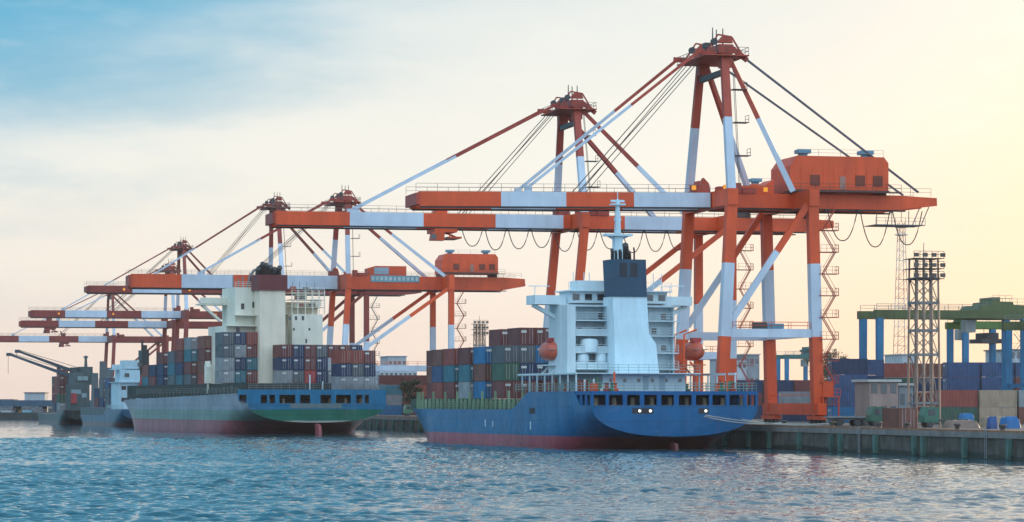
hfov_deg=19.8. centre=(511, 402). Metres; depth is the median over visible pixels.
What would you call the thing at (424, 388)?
shipping container
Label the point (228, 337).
door
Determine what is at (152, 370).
shipping container
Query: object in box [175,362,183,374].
shipping container
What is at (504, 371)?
shipping container
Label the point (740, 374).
warehouse
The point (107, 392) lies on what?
shipping container
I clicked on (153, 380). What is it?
shipping container
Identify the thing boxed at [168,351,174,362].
shipping container
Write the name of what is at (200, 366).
shipping container
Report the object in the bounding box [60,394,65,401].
door
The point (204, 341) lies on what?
shipping container
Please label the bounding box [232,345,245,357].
shipping container
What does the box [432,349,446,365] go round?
shipping container
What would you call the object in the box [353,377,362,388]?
door
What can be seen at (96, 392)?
shipping container
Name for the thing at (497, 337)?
shipping container
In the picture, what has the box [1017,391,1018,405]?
door
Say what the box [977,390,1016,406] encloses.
shipping container
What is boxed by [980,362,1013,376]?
shipping container
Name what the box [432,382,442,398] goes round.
shipping container
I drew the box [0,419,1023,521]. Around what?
water
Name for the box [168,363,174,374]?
shipping container
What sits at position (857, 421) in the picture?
flatbed trailer
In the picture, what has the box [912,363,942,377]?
shipping container
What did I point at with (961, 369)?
shipping container
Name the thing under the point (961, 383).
shipping container
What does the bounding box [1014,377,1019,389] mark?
shipping container
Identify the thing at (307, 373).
door
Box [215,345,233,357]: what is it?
shipping container
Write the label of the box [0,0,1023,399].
sky
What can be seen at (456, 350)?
door
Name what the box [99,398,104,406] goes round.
shipping container
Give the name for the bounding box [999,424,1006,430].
mooring bollard
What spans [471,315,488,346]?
light tower
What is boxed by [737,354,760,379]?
warehouse
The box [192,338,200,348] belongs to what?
door
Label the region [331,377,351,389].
shipping container
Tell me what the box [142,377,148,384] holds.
shipping container
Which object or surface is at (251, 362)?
door
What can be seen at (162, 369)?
shipping container
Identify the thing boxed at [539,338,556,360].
lifeboat
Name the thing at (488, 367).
door
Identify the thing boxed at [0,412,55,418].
shore
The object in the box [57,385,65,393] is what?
shipping container
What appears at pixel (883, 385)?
window
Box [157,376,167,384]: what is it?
shipping container
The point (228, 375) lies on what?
door
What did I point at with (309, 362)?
door
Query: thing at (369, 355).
door
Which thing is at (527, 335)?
door
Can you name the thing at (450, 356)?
shipping container
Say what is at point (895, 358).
warehouse
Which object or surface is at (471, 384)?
door
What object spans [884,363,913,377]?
shipping container
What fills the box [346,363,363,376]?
shipping container
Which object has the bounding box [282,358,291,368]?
door
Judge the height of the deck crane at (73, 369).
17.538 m
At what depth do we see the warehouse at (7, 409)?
1098.00 m
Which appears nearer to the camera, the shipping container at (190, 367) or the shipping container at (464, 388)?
the shipping container at (464, 388)
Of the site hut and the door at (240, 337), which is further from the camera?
the door at (240, 337)
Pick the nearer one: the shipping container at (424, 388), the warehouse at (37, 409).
the shipping container at (424, 388)
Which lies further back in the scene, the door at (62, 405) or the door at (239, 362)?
the door at (62, 405)
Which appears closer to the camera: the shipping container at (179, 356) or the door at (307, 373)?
the door at (307, 373)
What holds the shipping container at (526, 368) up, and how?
on the shipping container at (524, 383)
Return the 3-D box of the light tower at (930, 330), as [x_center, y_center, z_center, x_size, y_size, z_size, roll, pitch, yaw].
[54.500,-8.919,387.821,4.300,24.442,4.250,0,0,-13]
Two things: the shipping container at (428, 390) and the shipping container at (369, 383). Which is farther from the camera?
the shipping container at (369, 383)
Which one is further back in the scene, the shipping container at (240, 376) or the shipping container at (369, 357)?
the shipping container at (240, 376)
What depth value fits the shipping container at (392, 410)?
763.49 m
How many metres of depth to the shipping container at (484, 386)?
437.96 m
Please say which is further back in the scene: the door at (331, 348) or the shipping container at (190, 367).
the shipping container at (190, 367)
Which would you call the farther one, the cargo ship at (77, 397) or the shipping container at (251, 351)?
the cargo ship at (77, 397)
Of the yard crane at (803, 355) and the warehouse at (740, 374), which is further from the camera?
the warehouse at (740, 374)
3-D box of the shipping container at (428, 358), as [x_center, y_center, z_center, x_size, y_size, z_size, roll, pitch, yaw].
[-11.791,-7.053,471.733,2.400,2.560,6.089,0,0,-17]
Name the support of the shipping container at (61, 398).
on the shipping container at (61, 406)
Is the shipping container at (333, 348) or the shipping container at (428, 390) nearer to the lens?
the shipping container at (428, 390)
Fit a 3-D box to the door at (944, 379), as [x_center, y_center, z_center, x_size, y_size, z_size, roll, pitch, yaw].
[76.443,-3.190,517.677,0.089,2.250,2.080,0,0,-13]
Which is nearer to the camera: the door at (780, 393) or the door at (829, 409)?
the door at (829, 409)
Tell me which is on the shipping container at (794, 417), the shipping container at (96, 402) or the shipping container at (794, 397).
the shipping container at (794, 397)
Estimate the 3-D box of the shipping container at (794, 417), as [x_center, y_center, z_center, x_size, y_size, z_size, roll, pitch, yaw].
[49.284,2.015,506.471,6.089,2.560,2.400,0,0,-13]
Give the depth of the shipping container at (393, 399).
763.57 m
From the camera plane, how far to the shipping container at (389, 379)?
763.37 m
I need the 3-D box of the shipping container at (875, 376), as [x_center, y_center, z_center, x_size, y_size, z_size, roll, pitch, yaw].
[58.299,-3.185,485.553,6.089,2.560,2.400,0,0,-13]
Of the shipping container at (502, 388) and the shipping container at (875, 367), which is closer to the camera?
the shipping container at (502, 388)
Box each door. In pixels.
[60,376,66,383]
[60,385,65,392]
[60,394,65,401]
[60,403,65,409]
[164,353,167,362]
[164,365,167,374]
[164,377,167,384]
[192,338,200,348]
[192,350,196,360]
[192,363,196,372]
[192,375,196,383]
[206,336,211,346]
[206,349,211,359]
[224,333,233,343]
[224,346,233,356]
[224,358,233,368]
[224,371,233,381]
[235,358,244,369]
[235,371,244,381]
[236,333,244,343]
[236,346,245,356]
[247,333,256,343]
[247,346,256,356]
[247,358,256,369]
[247,371,256,381]
[282,345,291,355]
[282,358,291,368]
[282,371,291,381]
[294,345,303,356]
[294,358,303,368]
[294,371,303,381]
[305,345,314,356]
[305,358,314,368]
[305,371,314,381]
[317,345,326,356]
[317,358,326,369]
[317,371,326,381]
[329,346,338,356]
[340,346,349,349]
[341,351,350,361]
[341,364,350,375]
[341,377,350,388]
[352,346,361,349]
[353,351,362,362]
[353,364,362,375]
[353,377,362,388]
[365,351,374,362]
[365,364,374,375]
[365,377,374,388]
[455,349,457,363]
[455,366,457,380]
[455,383,457,397]
[470,348,472,362]
[470,383,472,396]
[471,365,472,379]
[486,347,490,362]
[486,365,490,379]
[486,382,491,396]
[502,330,506,344]
[505,346,517,361]
[505,364,517,379]
[505,382,517,396]
[521,329,533,343]
[521,346,533,361]
[521,364,533,379]
[521,382,533,396]
[537,329,548,343]
[537,346,548,361]
[537,364,549,379]
[542,382,549,391]
[779,392,782,402]
[828,360,831,373]
[828,408,831,421]
[900,409,915,426]
[943,363,946,375]
[943,378,946,389]
[977,391,978,405]
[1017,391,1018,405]
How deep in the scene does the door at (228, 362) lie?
595.48 m
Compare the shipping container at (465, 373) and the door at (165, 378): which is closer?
the shipping container at (465, 373)
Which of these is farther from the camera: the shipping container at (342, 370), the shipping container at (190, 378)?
the shipping container at (190, 378)
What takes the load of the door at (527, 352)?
in the shipping container at (526, 353)
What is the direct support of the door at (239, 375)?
in the shipping container at (240, 376)
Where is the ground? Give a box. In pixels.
[48,407,1023,430]
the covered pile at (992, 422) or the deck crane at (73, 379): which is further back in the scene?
the deck crane at (73, 379)
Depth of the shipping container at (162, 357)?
641.56 m
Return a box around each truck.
[403,405,414,415]
[865,407,884,426]
[919,407,967,427]
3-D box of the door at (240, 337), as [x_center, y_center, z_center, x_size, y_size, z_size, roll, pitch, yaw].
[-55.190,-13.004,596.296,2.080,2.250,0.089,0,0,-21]
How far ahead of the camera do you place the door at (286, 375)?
590.70 m
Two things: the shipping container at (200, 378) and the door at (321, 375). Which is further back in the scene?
the shipping container at (200, 378)
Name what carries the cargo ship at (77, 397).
on the water
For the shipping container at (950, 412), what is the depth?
445.05 m
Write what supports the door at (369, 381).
in the shipping container at (369, 383)
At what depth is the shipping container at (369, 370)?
582.64 m
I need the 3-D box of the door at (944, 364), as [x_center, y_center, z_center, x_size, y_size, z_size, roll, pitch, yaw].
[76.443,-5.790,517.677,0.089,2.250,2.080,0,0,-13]
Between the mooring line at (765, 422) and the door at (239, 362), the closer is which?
the mooring line at (765, 422)
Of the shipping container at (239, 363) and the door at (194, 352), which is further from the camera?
the door at (194, 352)
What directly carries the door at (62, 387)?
in the shipping container at (61, 389)
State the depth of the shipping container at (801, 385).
588.40 m
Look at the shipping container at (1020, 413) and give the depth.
447.53 m
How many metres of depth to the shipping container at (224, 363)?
595.65 m
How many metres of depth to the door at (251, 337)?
597.15 m
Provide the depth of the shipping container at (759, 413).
586.34 m
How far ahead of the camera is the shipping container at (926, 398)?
532.66 m
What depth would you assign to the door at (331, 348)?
594.17 m
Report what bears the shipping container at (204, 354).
on the shipping container at (200, 366)
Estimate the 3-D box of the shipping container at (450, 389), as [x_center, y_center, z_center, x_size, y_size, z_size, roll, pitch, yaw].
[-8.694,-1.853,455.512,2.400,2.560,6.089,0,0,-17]
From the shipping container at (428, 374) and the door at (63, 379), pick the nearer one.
the shipping container at (428, 374)
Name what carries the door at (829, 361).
in the shipping container at (850, 367)
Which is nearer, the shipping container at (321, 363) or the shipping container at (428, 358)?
the shipping container at (428, 358)
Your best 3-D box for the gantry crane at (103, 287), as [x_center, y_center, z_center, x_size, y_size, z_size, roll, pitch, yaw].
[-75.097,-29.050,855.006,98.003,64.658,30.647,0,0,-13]
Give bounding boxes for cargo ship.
[37,356,92,423]
[80,340,148,425]
[124,262,385,433]
[411,192,757,449]
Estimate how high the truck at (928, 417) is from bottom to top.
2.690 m
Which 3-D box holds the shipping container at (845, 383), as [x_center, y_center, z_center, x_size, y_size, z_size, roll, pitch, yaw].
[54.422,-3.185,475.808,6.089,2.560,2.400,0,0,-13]
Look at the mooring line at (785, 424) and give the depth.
382.48 m
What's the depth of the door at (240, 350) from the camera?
596.28 m
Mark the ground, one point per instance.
(936, 426)
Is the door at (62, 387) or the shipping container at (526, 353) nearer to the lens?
the shipping container at (526, 353)
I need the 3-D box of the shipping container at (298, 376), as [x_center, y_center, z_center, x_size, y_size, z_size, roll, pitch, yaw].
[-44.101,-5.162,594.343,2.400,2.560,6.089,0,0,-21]
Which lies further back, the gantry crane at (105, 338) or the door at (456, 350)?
the gantry crane at (105, 338)
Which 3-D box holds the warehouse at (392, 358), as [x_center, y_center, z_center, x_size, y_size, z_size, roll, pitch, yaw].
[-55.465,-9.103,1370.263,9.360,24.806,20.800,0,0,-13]
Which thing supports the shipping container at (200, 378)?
on the cargo ship at (265, 404)
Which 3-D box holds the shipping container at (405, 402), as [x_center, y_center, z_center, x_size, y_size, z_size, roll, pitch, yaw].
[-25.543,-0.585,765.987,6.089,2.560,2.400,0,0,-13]
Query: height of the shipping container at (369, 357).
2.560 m
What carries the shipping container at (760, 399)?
on the shipping container at (759, 413)
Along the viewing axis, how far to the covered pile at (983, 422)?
386.78 m
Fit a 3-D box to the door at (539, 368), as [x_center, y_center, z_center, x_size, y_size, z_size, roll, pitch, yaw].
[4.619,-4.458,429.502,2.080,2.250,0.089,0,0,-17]
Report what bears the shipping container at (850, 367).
on the shipping container at (845, 383)
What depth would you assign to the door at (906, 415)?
367.13 m
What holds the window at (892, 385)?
in the site office
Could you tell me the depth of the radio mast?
991.07 m
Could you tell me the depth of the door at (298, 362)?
591.57 m
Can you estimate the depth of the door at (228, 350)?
595.48 m
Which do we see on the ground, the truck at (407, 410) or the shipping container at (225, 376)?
the truck at (407, 410)
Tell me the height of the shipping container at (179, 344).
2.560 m
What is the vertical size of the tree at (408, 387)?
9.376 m
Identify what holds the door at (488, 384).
in the shipping container at (484, 386)
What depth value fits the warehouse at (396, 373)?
1057.04 m
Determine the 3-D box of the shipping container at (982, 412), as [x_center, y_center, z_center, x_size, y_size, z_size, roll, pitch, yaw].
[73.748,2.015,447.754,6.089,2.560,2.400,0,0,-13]
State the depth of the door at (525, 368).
428.70 m
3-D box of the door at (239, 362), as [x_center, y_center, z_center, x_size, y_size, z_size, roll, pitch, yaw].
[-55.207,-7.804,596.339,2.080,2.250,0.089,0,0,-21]
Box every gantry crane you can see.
[0,285,171,377]
[19,259,221,351]
[28,237,221,350]
[84,196,421,389]
[126,185,524,370]
[265,85,833,403]
[405,28,936,423]
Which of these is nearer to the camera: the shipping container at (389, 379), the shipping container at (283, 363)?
the shipping container at (283, 363)
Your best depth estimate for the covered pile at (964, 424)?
377.74 m
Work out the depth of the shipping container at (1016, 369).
519.56 m
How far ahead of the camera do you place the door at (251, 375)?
597.22 m
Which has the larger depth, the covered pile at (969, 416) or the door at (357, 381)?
the door at (357, 381)
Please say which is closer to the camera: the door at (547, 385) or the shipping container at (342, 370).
the door at (547, 385)
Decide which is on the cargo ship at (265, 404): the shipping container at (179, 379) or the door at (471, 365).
the shipping container at (179, 379)
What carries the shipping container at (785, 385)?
on the shipping container
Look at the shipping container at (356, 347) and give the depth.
595.94 m
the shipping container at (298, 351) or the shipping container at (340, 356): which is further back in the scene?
the shipping container at (298, 351)
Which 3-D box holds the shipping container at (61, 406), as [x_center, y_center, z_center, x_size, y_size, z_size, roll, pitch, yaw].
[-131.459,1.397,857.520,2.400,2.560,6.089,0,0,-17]
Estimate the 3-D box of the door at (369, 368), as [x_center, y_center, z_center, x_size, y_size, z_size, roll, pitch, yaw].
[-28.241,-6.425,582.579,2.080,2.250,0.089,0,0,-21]
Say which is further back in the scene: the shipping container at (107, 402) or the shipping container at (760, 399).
the shipping container at (107, 402)
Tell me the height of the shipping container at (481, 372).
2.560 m
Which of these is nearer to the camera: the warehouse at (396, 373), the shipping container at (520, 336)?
the shipping container at (520, 336)
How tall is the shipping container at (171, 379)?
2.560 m
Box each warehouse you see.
[0,407,15,411]
[21,407,32,411]
[24,392,48,411]
[32,407,46,411]
[373,371,416,388]
[380,356,406,364]
[710,358,747,390]
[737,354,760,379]
[884,354,913,362]
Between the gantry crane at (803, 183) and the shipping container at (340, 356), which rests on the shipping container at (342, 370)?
the shipping container at (340, 356)
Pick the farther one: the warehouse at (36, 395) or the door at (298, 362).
the warehouse at (36, 395)
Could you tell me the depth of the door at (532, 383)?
428.70 m
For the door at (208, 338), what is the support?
in the shipping container at (204, 341)
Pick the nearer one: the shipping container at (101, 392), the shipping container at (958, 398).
the shipping container at (958, 398)
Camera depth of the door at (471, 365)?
444.36 m
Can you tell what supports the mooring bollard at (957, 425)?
on the quay wall
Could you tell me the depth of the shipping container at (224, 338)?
595.67 m
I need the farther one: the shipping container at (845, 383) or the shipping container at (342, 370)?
the shipping container at (342, 370)
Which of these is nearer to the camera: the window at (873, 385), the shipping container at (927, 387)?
the window at (873, 385)
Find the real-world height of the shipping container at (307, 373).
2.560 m
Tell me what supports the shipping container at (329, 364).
on the shipping container at (329, 376)
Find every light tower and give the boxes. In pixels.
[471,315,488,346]
[903,243,944,426]
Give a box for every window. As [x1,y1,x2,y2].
[871,383,876,392]
[881,383,886,392]
[890,383,895,392]
[901,394,904,404]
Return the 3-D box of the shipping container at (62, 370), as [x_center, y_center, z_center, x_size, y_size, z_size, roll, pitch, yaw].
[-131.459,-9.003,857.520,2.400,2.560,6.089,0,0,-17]
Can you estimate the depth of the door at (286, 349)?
590.70 m
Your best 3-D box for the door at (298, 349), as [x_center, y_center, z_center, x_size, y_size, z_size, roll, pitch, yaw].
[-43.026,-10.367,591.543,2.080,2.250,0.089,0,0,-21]
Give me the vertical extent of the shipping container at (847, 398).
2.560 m
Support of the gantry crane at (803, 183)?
on the ground
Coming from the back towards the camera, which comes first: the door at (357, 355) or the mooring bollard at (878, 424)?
the door at (357, 355)
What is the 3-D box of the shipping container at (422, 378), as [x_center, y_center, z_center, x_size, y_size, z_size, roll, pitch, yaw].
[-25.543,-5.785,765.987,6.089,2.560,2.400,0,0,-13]
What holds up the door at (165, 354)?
in the shipping container at (162, 357)
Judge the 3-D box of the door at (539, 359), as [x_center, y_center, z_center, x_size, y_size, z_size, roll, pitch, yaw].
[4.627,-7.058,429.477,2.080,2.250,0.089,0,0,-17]
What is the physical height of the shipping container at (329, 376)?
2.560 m
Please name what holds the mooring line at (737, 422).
attached to the mooring bollard
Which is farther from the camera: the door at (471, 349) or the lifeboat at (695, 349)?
the door at (471, 349)
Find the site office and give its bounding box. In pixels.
[851,379,901,425]
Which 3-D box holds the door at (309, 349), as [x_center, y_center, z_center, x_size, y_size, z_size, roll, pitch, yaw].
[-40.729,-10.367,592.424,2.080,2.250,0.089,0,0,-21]
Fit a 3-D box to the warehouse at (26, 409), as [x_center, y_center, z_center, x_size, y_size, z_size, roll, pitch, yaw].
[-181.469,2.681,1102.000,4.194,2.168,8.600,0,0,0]
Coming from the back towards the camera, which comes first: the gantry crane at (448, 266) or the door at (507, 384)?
the gantry crane at (448, 266)
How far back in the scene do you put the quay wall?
359.01 m
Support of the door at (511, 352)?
in the shipping container at (505, 354)
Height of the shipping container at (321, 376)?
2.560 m
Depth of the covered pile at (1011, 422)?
369.12 m
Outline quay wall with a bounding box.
[48,408,1023,461]
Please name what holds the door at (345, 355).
in the shipping container at (340, 356)
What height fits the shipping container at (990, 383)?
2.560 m
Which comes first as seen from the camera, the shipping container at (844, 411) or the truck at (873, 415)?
the truck at (873, 415)
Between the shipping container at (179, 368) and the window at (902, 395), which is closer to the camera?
the window at (902, 395)
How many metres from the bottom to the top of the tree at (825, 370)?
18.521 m
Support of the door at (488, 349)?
in the shipping container at (481, 355)
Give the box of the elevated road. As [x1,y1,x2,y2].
[0,400,90,411]
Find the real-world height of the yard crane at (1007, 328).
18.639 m
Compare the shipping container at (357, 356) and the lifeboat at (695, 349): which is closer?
the lifeboat at (695, 349)
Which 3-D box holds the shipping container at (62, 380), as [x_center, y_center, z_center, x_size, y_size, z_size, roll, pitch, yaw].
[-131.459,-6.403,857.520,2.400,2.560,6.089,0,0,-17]
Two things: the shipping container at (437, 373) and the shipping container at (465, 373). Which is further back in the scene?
the shipping container at (437, 373)
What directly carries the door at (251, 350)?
in the shipping container at (251, 351)
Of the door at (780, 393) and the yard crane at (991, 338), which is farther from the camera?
the yard crane at (991, 338)
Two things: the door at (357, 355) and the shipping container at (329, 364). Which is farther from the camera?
the shipping container at (329, 364)
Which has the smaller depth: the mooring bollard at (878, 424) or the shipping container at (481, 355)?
the mooring bollard at (878, 424)
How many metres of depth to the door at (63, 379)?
854.65 m
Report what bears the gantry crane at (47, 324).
on the ground
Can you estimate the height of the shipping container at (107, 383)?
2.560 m
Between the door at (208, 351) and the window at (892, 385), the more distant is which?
the door at (208, 351)
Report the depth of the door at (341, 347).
595.04 m
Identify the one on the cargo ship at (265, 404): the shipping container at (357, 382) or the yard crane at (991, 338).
the shipping container at (357, 382)
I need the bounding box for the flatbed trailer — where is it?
[823,416,867,425]
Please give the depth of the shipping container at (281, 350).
590.89 m
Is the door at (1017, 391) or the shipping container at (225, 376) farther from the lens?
the shipping container at (225, 376)
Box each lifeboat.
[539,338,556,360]
[682,338,707,360]
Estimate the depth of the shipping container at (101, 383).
792.62 m
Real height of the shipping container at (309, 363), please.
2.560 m
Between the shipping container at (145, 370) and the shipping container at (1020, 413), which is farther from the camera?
the shipping container at (145, 370)
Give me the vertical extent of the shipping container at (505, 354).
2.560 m
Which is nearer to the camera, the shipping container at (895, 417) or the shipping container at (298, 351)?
the shipping container at (895, 417)
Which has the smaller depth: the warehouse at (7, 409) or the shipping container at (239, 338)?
the shipping container at (239, 338)
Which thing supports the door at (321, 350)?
in the shipping container at (321, 351)
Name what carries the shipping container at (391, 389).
on the shipping container at (393, 399)
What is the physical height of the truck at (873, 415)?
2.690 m
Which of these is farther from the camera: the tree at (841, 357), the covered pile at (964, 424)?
the tree at (841, 357)
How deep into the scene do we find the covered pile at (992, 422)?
363.65 m
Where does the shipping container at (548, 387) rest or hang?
on the cargo ship at (619, 383)
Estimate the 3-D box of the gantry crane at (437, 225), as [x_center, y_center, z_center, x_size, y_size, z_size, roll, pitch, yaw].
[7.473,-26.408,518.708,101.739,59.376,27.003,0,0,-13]
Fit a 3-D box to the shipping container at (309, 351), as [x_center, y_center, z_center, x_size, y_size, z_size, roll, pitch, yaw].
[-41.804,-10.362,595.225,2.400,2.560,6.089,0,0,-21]
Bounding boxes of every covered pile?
[941,420,979,427]
[958,413,973,420]
[979,416,1001,426]
[986,416,997,428]
[999,416,1020,428]
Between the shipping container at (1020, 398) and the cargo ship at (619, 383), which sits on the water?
the cargo ship at (619, 383)
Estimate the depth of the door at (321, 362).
593.30 m
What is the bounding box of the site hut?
[898,383,913,407]
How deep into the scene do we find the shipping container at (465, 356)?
446.48 m
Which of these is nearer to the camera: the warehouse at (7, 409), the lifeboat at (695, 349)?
the lifeboat at (695, 349)
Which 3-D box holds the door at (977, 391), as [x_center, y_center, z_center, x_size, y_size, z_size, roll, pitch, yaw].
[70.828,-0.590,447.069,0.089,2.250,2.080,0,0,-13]
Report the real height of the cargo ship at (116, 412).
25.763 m
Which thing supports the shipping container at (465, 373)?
on the shipping container at (464, 388)
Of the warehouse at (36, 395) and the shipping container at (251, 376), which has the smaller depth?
the shipping container at (251, 376)
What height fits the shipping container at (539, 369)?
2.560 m
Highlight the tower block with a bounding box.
[983,349,1019,362]
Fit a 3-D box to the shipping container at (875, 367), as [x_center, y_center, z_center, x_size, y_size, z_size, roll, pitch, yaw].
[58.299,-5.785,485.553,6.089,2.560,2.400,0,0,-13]
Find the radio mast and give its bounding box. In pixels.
[893,212,907,353]
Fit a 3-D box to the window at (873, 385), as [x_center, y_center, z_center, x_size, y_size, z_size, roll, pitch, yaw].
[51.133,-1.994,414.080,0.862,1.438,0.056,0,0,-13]
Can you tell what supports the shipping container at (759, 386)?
on the shipping container at (760, 399)
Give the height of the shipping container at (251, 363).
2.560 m
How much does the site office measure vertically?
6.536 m
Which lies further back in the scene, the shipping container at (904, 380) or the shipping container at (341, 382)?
the shipping container at (341, 382)
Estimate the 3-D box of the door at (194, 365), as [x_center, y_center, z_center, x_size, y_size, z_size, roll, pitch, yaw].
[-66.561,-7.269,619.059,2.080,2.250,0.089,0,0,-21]
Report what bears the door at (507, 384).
in the shipping container at (502, 388)
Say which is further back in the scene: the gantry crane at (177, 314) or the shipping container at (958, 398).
the gantry crane at (177, 314)
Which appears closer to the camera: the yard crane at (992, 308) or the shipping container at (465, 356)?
the shipping container at (465, 356)
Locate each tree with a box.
[397,379,424,414]
[806,349,842,379]
[823,352,848,367]
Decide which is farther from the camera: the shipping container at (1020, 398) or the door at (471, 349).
the shipping container at (1020, 398)
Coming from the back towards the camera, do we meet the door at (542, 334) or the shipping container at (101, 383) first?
the shipping container at (101, 383)
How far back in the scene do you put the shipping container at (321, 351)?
593.35 m
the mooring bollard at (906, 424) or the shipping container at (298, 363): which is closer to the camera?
the mooring bollard at (906, 424)
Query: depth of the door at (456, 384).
452.35 m
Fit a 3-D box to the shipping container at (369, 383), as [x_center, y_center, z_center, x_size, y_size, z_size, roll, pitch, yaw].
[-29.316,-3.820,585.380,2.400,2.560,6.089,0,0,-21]
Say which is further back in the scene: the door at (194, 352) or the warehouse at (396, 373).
the warehouse at (396, 373)
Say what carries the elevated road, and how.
on the shore
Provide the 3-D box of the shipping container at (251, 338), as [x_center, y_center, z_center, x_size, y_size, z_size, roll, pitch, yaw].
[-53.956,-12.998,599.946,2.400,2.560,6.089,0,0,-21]
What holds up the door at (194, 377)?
in the shipping container at (190, 378)
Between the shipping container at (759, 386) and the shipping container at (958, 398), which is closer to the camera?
the shipping container at (958, 398)
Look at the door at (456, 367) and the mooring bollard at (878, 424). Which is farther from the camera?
the door at (456, 367)
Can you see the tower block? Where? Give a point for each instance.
(999, 356)
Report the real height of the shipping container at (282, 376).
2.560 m
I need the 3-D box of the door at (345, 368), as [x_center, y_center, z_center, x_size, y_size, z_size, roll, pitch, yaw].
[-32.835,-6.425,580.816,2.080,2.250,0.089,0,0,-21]
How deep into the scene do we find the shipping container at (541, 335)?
429.31 m
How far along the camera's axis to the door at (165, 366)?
640.89 m
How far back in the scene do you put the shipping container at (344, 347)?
595.05 m
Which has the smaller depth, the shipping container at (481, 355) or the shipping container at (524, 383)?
the shipping container at (524, 383)
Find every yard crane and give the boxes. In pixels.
[776,347,808,379]
[857,295,1023,389]
[945,320,1019,361]
[1001,315,1023,389]
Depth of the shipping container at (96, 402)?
800.93 m
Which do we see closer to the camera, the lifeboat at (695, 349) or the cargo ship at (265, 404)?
the lifeboat at (695, 349)
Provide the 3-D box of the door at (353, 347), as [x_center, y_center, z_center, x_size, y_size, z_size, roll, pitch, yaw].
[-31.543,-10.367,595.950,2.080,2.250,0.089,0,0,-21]
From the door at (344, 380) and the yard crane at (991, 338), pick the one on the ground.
the yard crane at (991, 338)
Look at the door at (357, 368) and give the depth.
581.68 m
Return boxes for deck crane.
[6,353,84,387]
[15,350,78,372]
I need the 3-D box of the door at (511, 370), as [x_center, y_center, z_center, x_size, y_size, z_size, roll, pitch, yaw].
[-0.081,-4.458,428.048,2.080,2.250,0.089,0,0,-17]
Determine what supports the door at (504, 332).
in the shipping container at (497, 337)
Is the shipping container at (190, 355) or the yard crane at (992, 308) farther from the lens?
the shipping container at (190, 355)
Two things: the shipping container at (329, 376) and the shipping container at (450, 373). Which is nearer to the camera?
the shipping container at (450, 373)
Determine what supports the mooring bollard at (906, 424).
on the quay wall
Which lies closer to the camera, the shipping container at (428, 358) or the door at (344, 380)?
the shipping container at (428, 358)
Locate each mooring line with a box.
[704,416,781,423]
[705,415,829,424]
[741,418,825,425]
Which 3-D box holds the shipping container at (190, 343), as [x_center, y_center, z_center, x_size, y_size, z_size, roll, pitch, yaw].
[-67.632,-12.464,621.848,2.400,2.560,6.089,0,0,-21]
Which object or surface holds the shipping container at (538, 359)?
on the shipping container at (539, 369)
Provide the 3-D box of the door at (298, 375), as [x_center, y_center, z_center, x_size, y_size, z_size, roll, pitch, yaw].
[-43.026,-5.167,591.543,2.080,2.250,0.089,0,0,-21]
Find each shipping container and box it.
[57,368,67,375]
[57,376,67,384]
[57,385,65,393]
[57,394,65,402]
[57,403,65,409]
[94,388,98,397]
[94,398,98,406]
[99,378,104,387]
[99,388,104,397]
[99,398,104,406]
[105,378,109,387]
[105,388,109,397]
[105,398,109,406]
[142,365,152,376]
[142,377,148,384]
[149,365,156,375]
[149,376,156,384]
[157,352,167,363]
[157,364,167,375]
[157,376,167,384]
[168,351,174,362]
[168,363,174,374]
[168,375,174,384]
[175,338,183,350]
[175,350,183,362]
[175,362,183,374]
[175,375,183,384]
[184,337,200,349]
[184,349,196,361]
[184,362,200,373]
[184,374,196,383]
[197,336,211,348]
[197,348,211,360]
[197,361,211,372]
[197,373,211,383]
[215,332,233,344]
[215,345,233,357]
[215,358,233,370]
[215,370,234,382]
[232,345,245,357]
[234,332,245,344]
[234,358,245,369]
[235,370,245,382]
[246,332,257,344]
[246,345,257,357]
[246,358,257,369]
[246,370,257,382]
[273,344,292,357]
[273,357,292,369]
[273,370,292,382]
[291,345,303,357]
[293,357,303,369]
[293,370,303,382]
[300,345,315,357]
[304,358,315,369]
[304,370,315,382]
[313,345,327,357]
[314,358,327,370]
[316,370,327,382]
[321,358,330,370]
[326,345,338,357]
[328,371,330,382]
[331,350,351,363]
[331,363,351,376]
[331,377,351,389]
[339,345,350,349]
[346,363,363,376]
[347,350,363,363]
[349,377,363,389]
[351,345,361,349]
[358,350,375,363]
[359,364,375,376]
[364,377,375,389]
[378,375,401,384]
[378,385,401,394]
[378,405,401,414]
[386,395,401,404]
[402,375,425,384]
[402,385,425,394]
[402,395,425,404]
[426,351,431,366]
[426,367,438,382]
[426,383,431,398]
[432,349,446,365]
[432,366,442,381]
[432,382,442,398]
[443,348,457,364]
[443,365,457,381]
[443,382,457,398]
[458,347,472,364]
[458,364,477,381]
[458,382,484,398]
[473,346,493,363]
[473,364,490,380]
[473,381,491,398]
[489,329,506,345]
[491,345,518,362]
[491,363,518,380]
[492,381,518,397]
[507,327,534,344]
[519,345,534,362]
[519,363,534,380]
[519,381,533,397]
[535,328,548,344]
[535,345,548,362]
[535,363,550,380]
[542,381,550,391]
[737,380,762,392]
[740,393,762,405]
[753,406,762,418]
[763,380,792,392]
[779,391,809,402]
[779,415,811,420]
[793,380,809,391]
[827,359,867,374]
[827,375,867,390]
[827,391,854,406]
[827,407,854,422]
[868,360,883,374]
[868,375,883,378]
[882,408,916,427]
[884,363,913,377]
[884,378,913,391]
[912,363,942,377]
[918,378,942,391]
[918,392,933,405]
[934,390,976,406]
[934,407,976,423]
[943,362,979,376]
[943,377,979,389]
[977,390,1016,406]
[977,407,1016,423]
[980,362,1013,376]
[980,377,1013,389]
[1014,362,1019,376]
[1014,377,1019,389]
[1017,390,1023,406]
[1017,407,1023,423]
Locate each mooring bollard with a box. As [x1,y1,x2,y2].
[875,422,882,427]
[903,422,909,427]
[953,423,960,428]
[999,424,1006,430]

